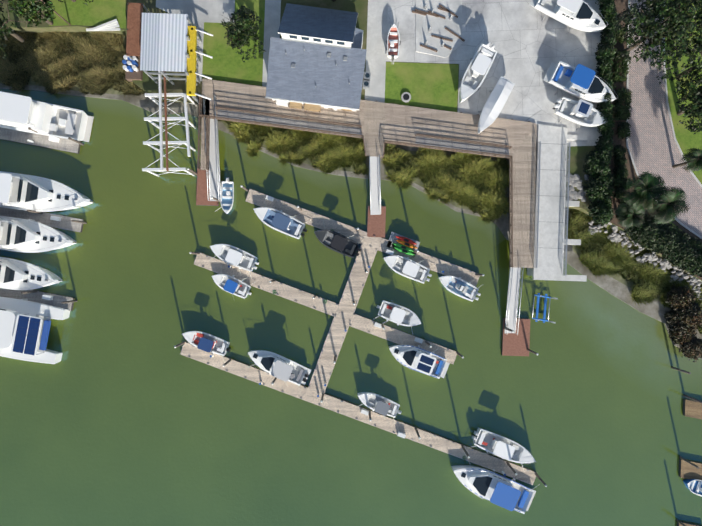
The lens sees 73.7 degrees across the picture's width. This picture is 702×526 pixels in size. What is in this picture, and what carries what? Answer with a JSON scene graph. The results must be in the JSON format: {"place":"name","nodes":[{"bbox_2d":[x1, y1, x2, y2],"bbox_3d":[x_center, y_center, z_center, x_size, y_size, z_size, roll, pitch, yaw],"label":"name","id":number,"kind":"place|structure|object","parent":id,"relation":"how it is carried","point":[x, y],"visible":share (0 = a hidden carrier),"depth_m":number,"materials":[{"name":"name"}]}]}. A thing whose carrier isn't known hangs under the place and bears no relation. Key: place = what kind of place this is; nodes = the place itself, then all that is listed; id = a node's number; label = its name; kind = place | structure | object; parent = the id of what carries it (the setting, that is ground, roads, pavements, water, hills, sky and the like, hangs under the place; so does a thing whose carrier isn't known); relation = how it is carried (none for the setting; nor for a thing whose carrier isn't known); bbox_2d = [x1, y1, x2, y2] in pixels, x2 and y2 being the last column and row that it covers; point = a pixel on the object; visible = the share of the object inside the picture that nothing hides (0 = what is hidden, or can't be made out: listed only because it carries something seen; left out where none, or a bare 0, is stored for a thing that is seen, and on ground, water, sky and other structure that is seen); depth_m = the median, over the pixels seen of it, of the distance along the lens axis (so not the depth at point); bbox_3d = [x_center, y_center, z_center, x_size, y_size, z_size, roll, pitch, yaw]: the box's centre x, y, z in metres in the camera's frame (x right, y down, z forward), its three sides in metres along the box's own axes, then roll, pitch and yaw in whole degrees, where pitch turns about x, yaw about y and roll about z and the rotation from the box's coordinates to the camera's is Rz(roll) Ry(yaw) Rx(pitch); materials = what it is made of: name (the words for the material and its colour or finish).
{"place":"outdoors","nodes":[
{"label":"outdoors","id":0,"kind":"place"},
{"bbox_2d":[49,0,125,28],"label":"lawn","id":1,"kind":"structure","parent":0,"point":[93,13],"depth_m":66.00,"materials":[{"name":"green plant"}]},
{"bbox_2d":[0,83,184,114],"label":"mud flat","id":2,"kind":"structure","parent":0,"point":[146,103],"depth_m":68.11,"materials":[{"name":"brown soil"}]},
{"bbox_2d":[0,31,145,96],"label":"marsh grass","id":3,"kind":"structure","parent":2,"relation":"on","point":[50,66],"depth_m":67.47,"materials":[{"name":"plant"}]},
{"bbox_2d":[187,103,508,239],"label":"mud flat","id":4,"kind":"structure","parent":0,"point":[502,223],"depth_m":68.10,"materials":[{"name":"brown soil"}]},
{"bbox_2d":[222,121,366,171],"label":"marsh thatch","id":5,"kind":"object","parent":4,"relation":"on","point":[309,161],"depth_m":68.07,"materials":[{"name":"green plant"}]},
{"bbox_2d":[384,148,504,219],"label":"marsh thatch","id":6,"kind":"object","parent":4,"relation":"on","point":[419,182],"visible":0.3,"depth_m":68.07,"materials":[{"name":"green plant"}]},
{"bbox_2d":[0,92,701,525],"bbox_3d":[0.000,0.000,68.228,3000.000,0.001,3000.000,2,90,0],"label":"water","id":7,"kind":"structure","parent":0,"point":[124,412],"depth_m":68.23,"materials":[{"name":"green liquid"}]},
{"bbox_2d":[0,257,61,289],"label":"motor yacht","id":8,"kind":"object","parent":7,"relation":"on","point":[15,274],"visible":1,"depth_m":66.37,"materials":[{"name":"white gelcoat fiberglass"},{"name":"tinted glass"}]},
{"bbox_2d":[0,297,69,363],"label":"catamaran","id":9,"kind":"object","parent":7,"relation":"on","point":[24,329],"visible":0.92,"depth_m":66.08,"materials":[{"name":"white plastic"}]},
{"bbox_2d":[0,216,75,252],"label":"motor yacht","id":10,"kind":"object","parent":7,"relation":"on","point":[22,235],"visible":1,"depth_m":66.25,"materials":[{"name":"white gelcoat fiberglass"},{"name":"tinted glass"}]},
{"bbox_2d":[0,127,86,310],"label":"finger docks","id":11,"kind":"object","parent":7,"relation":"on","point":[69,144],"visible":0.77,"depth_m":67.78,"materials":[{"name":"grey wood"}]},
{"bbox_2d":[0,171,92,211],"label":"motor yacht","id":12,"kind":"object","parent":7,"relation":"on","point":[25,192],"visible":1,"depth_m":65.98,"materials":[{"name":"white gelcoat fiberglass"},{"name":"tinted glass"}]},
{"bbox_2d":[0,91,93,141],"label":"motor yacht","id":13,"kind":"object","parent":7,"relation":"on","point":[20,113],"visible":0.98,"depth_m":65.73,"materials":[{"name":"white gelcoat fiberglass"},{"name":"tinted glass"}]},
{"bbox_2d":[182,331,230,361],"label":"motorboat","id":14,"kind":"object","parent":7,"relation":"on","point":[207,342],"visible":0.96,"depth_m":67.21,"materials":[{"name":"white plastic"}]},
{"bbox_2d":[216,178,233,213],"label":"motorboat","id":15,"kind":"object","parent":7,"relation":"on","point":[226,197],"visible":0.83,"depth_m":67.67,"materials":[{"name":"white plastic"}]},
{"bbox_2d":[211,274,255,298],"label":"motorboat","id":16,"kind":"object","parent":7,"relation":"on","point":[236,287],"visible":0.94,"depth_m":67.22,"materials":[{"name":"white plastic"}]},
{"bbox_2d":[209,244,258,278],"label":"white boat","id":17,"kind":"object","parent":7,"relation":"on","point":[238,258],"visible":0.98,"depth_m":67.18,"materials":[{"name":"white plastic"}]},
{"bbox_2d":[246,350,310,390],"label":"cruiser boat","id":18,"kind":"object","parent":7,"relation":"on","point":[278,366],"visible":1,"depth_m":66.87,"materials":[{"name":"white plastic"}]},
{"bbox_2d":[253,200,310,238],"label":"boat","id":19,"kind":"object","parent":7,"relation":"on","point":[282,222],"visible":0.98,"depth_m":67.15,"materials":[{"name":"white plastic"}]},
{"bbox_2d":[314,220,364,257],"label":"motorboat","id":20,"kind":"object","parent":7,"relation":"on","point":[337,242],"visible":0.98,"depth_m":67.19,"materials":[{"name":"grey plastic"}]},
{"bbox_2d":[0,89,701,394],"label":"water shallows","id":21,"kind":"structure","parent":7,"relation":"on","point":[623,322],"depth_m":68.22,"materials":[{"name":"green liquid"}]},
{"bbox_2d":[180,168,536,484],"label":"floating docks","id":22,"kind":"object","parent":7,"relation":"on","point":[343,310],"visible":0.85,"depth_m":67.78,"materials":[{"name":"brown wood"}]},
{"bbox_2d":[388,232,419,255],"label":"kayak rack","id":23,"kind":"object","parent":22,"relation":"on","point":[405,245],"visible":1,"depth_m":67.23,"materials":[{"name":"red"}]},
{"bbox_2d":[174,168,546,486],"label":"dock pilings","id":24,"kind":"object","parent":7,"relation":"on","point":[382,326],"visible":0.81,"depth_m":65.59,"materials":[{"name":"brown wood"}]},
{"bbox_2d":[355,392,401,423],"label":"motorboat","id":25,"kind":"object","parent":7,"relation":"on","point":[382,405],"visible":1,"depth_m":67.23,"materials":[{"name":"white plastic"}]},
{"bbox_2d":[373,300,420,333],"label":"white boat","id":26,"kind":"object","parent":7,"relation":"on","point":[397,314],"visible":1,"depth_m":67.20,"materials":[{"name":"white plastic"}]},
{"bbox_2d":[384,247,433,283],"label":"white boat","id":27,"kind":"object","parent":7,"relation":"on","point":[410,269],"visible":1,"depth_m":67.18,"materials":[{"name":"white plastic"}]},
{"bbox_2d":[389,333,451,378],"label":"motorboat","id":28,"kind":"object","parent":7,"relation":"on","point":[420,360],"visible":0.98,"depth_m":66.65,"materials":[{"name":"white plastic"}]},
{"bbox_2d":[438,266,482,301],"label":"boat","id":29,"kind":"object","parent":7,"relation":"on","point":[462,288],"visible":0.98,"depth_m":67.31,"materials":[{"name":"white plastic"}]},
{"bbox_2d":[451,453,539,513],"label":"motorboat","id":30,"kind":"object","parent":7,"relation":"on","point":[500,490],"visible":1,"depth_m":66.19,"materials":[{"name":"white plastic"}]},
{"bbox_2d":[469,428,535,470],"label":"motorboat","id":31,"kind":"object","parent":7,"relation":"on","point":[502,447],"visible":0.98,"depth_m":67.12,"materials":[{"name":"white plastic"}]},
{"bbox_2d":[532,293,557,322],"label":"lift","id":32,"kind":"object","parent":7,"relation":"on","point":[537,319],"visible":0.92,"depth_m":67.51,"materials":[{"name":"blue metal"}]},
{"bbox_2d":[671,366,701,525],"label":"neighbour docks","id":33,"kind":"object","parent":7,"relation":"on","point":[688,469],"visible":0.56,"depth_m":67.78,"materials":[{"name":"brown wood"}]},
{"bbox_2d":[683,479,701,495],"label":"blue boat","id":34,"kind":"object","parent":7,"relation":"on","point":[693,486],"visible":0.96,"depth_m":67.63,"materials":[{"name":"blue"}]},
{"bbox_2d":[0,0,701,282],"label":"ground","id":35,"kind":"structure","parent":0,"point":[147,84],"depth_m":66.03,"materials":[{"name":"soil"}]},
{"bbox_2d":[0,0,24,58],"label":"tree","id":36,"kind":"object","parent":35,"relation":"on","point":[7,30],"visible":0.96,"depth_m":61.51,"materials":[{"name":"green plant"}]},
{"bbox_2d":[0,0,55,28],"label":"tree","id":37,"kind":"object","parent":35,"relation":"on","point":[18,8],"visible":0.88,"depth_m":60.44,"materials":[{"name":"green plant"}]},
{"bbox_2d":[19,0,92,9],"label":"tree","id":38,"kind":"object","parent":35,"relation":"on","point":[38,6],"visible":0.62,"depth_m":59.66,"materials":[{"name":"green plant"}]},
{"bbox_2d":[122,3,212,176],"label":"dry stack shed and rails","id":39,"kind":"structure","parent":35,"relation":"on","point":[161,43],"depth_m":62.44,"materials":[{"name":"metal"}]},
{"bbox_2d":[156,0,234,81],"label":"concrete pavement","id":40,"kind":"structure","parent":35,"relation":"on","point":[199,12],"depth_m":66.00,"materials":[{"name":"concrete"}]},
{"bbox_2d":[202,22,263,85],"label":"lawn","id":41,"kind":"structure","parent":35,"relation":"on","point":[225,63],"depth_m":66.01,"materials":[{"name":"green plant"}]},
{"bbox_2d":[220,5,265,61],"bbox_3d":[-14.499,-31.012,63.449,6.042,5.602,7.092,2,90,0],"label":"lawn tree","id":42,"kind":"object","parent":41,"relation":"on","point":[244,29],"visible":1,"depth_m":62.36,"materials":[{"name":"green plant"}]},
{"bbox_2d":[234,0,264,23],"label":"lawn","id":43,"kind":"structure","parent":35,"relation":"on","point":[257,7],"depth_m":66.00,"materials":[{"name":"green plant"}]},
{"bbox_2d":[35,0,464,102],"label":"yard clutter","id":44,"kind":"object","parent":35,"relation":"on","point":[439,28],"visible":0.9,"depth_m":65.93,"materials":[{"name":"metal"}]},
{"bbox_2d":[262,0,280,86],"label":"walk","id":45,"kind":"structure","parent":35,"relation":"on","point":[272,17],"depth_m":66.01,"materials":[{"name":"concrete"}]},
{"bbox_2d":[265,3,370,111],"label":"marina building","id":46,"kind":"structure","parent":35,"relation":"on","point":[317,59],"depth_m":62.01,"materials":[{"name":"grey metal"}]},
{"bbox_2d":[281,0,367,5],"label":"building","id":47,"kind":"structure","parent":35,"relation":"on","point":[349,2],"depth_m":65.99,"materials":[{"name":"plant"}]},
{"bbox_2d":[218,120,508,223],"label":"marsh grass","id":48,"kind":"structure","parent":35,"relation":"on","point":[475,183],"depth_m":67.32,"materials":[{"name":"green plant"}]},
{"bbox_2d":[200,78,536,268],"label":"boardwalk","id":49,"kind":"structure","parent":35,"relation":"on","point":[380,122],"depth_m":65.68,"materials":[{"name":"brown wood"}]},
{"bbox_2d":[203,95,523,334],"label":"gangways","id":50,"kind":"object","parent":49,"relation":"on","point":[515,275],"visible":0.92,"depth_m":66.57,"materials":[{"name":"metal"}]},
{"bbox_2d":[365,0,387,102],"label":"walk","id":51,"kind":"structure","parent":35,"relation":"on","point":[376,39],"depth_m":66.02,"materials":[{"name":"concrete"}]},
{"bbox_2d":[385,24,399,60],"bbox_3d":[5.863,-30.556,65.251,2.004,2.105,4.888,2,90,0],"label":"boat","id":52,"kind":"object","parent":35,"relation":"on","point":[393,42],"visible":0.98,"depth_m":64.88,"materials":[{"name":"white plastic"}]},
{"bbox_2d":[385,62,458,111],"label":"lawn","id":53,"kind":"structure","parent":35,"relation":"on","point":[430,86],"depth_m":66.02,"materials":[{"name":"green plant"}]},
{"bbox_2d":[386,0,603,145],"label":"concrete yard","id":54,"kind":"structure","parent":35,"relation":"on","point":[531,46],"depth_m":66.02,"materials":[{"name":"grey concrete"}]},
{"bbox_2d":[459,42,498,103],"bbox_3d":[17.201,-26.123,63.983,3.638,4.641,8.864,28,90,0],"label":"boat","id":55,"kind":"object","parent":54,"relation":"on","point":[478,68],"visible":1,"depth_m":64.02,"materials":[{"name":"white plastic"}]},
{"bbox_2d":[477,76,514,134],"bbox_3d":[19.554,-21.483,64.911,2.774,2.784,8.181,28,90,0],"label":"covered boat","id":56,"kind":"object","parent":54,"relation":"on","point":[496,100],"visible":0.92,"depth_m":63.84,"materials":[{"name":"white"}]},
{"bbox_2d":[529,0,607,33],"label":"boat","id":57,"kind":"object","parent":54,"relation":"on","point":[581,15],"visible":1,"depth_m":63.79,"materials":[{"name":"fiberglass"},{"name":"glass"},{"name":"metal"}]},
{"bbox_2d":[543,61,616,102],"bbox_3d":[31.670,-24.480,64.314,9.841,3.979,3.860,26,90,0],"label":"boat","id":58,"kind":"object","parent":54,"relation":"on","point":[579,81],"visible":0.88,"depth_m":63.84,"materials":[{"name":"white plastic"}]},
{"bbox_2d":[553,97,607,129],"bbox_3d":[31.490,-20.556,64.010,7.289,4.586,3.508,22,90,0],"label":"boat","id":59,"kind":"object","parent":54,"relation":"on","point":[580,112],"visible":0.98,"depth_m":64.12,"materials":[{"name":"white plastic"}]},
{"bbox_2d":[527,124,586,281],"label":"concrete pier","id":60,"kind":"structure","parent":35,"relation":"on","point":[553,159],"depth_m":65.81,"materials":[{"name":"grey concrete"}]},
{"bbox_2d":[197,96,570,275],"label":"railings","id":61,"kind":"object","parent":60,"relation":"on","point":[445,148],"visible":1,"depth_m":64.72,"materials":[{"name":"brown wood"}]},
{"bbox_2d":[581,0,617,225],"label":"hedge row","id":62,"kind":"object","parent":35,"relation":"on","point":[598,190],"visible":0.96,"depth_m":64.10,"materials":[{"name":"green plant"}]},
{"bbox_2d":[611,25,632,205],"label":"clipped shrubs","id":63,"kind":"object","parent":35,"relation":"on","point":[623,130],"visible":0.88,"depth_m":64.93,"materials":[{"name":"green plant"}]},
{"bbox_2d":[614,202,645,228],"bbox_3d":[37.494,-6.462,63.789,4.197,4.903,3.958,2,90,0],"label":"palm","id":64,"kind":"object","parent":35,"relation":"on","point":[628,216],"visible":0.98,"depth_m":62.32,"materials":[{"name":"green plant"}]},
{"bbox_2d":[566,173,701,299],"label":"riprap rocks","id":65,"kind":"object","parent":35,"relation":"on","point":[575,180],"visible":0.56,"depth_m":66.73,"materials":[{"name":"stone"}]},
{"bbox_2d":[622,171,665,211],"bbox_3d":[38.173,-9.325,62.607,5.270,7.259,5.412,2,90,0],"label":"palm","id":66,"kind":"object","parent":35,"relation":"on","point":[647,185],"visible":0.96,"depth_m":60.13,"materials":[{"name":"green plant"}]},
{"bbox_2d":[606,0,701,279],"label":"hedge bed","id":67,"kind":"object","parent":35,"relation":"on","point":[621,5],"visible":0.23,"depth_m":65.99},
{"bbox_2d":[612,0,698,68],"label":"tree","id":68,"kind":"object","parent":35,"relation":"on","point":[643,16],"visible":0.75,"depth_m":57.81,"materials":[{"name":"green plant"}]},
{"bbox_2d":[621,213,701,276],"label":"hedge","id":69,"kind":"object","parent":35,"relation":"on","point":[682,249],"visible":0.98,"depth_m":64.47,"materials":[{"name":"green plant"}]},
{"bbox_2d":[625,0,701,59],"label":"tree","id":70,"kind":"object","parent":35,"relation":"on","point":[676,5],"visible":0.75,"depth_m":57.09,"materials":[{"name":"green plant"}]},
{"bbox_2d":[645,185,689,223],"bbox_3d":[40.721,-7.575,62.377,4.860,7.716,5.127,2,90,0],"label":"palm","id":71,"kind":"object","parent":35,"relation":"on","point":[670,202],"visible":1,"depth_m":59.58,"materials":[{"name":"green plant"}]},
{"bbox_2d":[656,18,701,92],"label":"tree","id":72,"kind":"object","parent":35,"relation":"on","point":[698,66],"visible":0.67,"depth_m":59.37,"materials":[{"name":"green plant"}]},
{"bbox_2d":[672,148,701,172],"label":"lawn palm","id":73,"kind":"object","parent":35,"relation":"on","point":[693,157],"visible":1,"depth_m":61.26,"materials":[{"name":"green plant"}]},
{"bbox_2d":[676,68,701,134],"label":"tree","id":74,"kind":"object","parent":35,"relation":"on","point":[694,109],"visible":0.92,"depth_m":60.05,"materials":[{"name":"green plant"}]},
{"bbox_2d":[564,208,701,358],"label":"mud flat","id":75,"kind":"structure","parent":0,"point":[656,310],"depth_m":68.10,"materials":[{"name":"grey soil"}]},
{"bbox_2d":[568,209,676,308],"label":"marsh thatch","id":76,"kind":"object","parent":75,"relation":"on","point":[577,251],"visible":0.14,"depth_m":68.07,"materials":[{"name":"plant"}]},
{"bbox_2d":[566,209,701,333],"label":"marsh grass","id":77,"kind":"structure","parent":76,"relation":"on","point":[609,257],"depth_m":67.43,"materials":[{"name":"green plant"}]},
{"bbox_2d":[664,284,701,361],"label":"shore scrub","id":78,"kind":"object","parent":77,"relation":"on","point":[682,320],"visible":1,"depth_m":66.18,"materials":[{"name":"brown plant"}]},
{"bbox_2d":[628,0,701,236],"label":"paver road","id":79,"kind":"structure","parent":0,"point":[653,147],"depth_m":65.98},
{"bbox_2d":[626,0,701,238],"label":"road curbs","id":80,"kind":"structure","parent":79,"relation":"on","point":[681,152],"depth_m":65.90,"materials":[{"name":"concrete"}]},
{"bbox_2d":[665,0,701,183],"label":"lawn","id":81,"kind":"structure","parent":0,"point":[686,139],"depth_m":65.98,"materials":[{"name":"green plant"}]}
]}

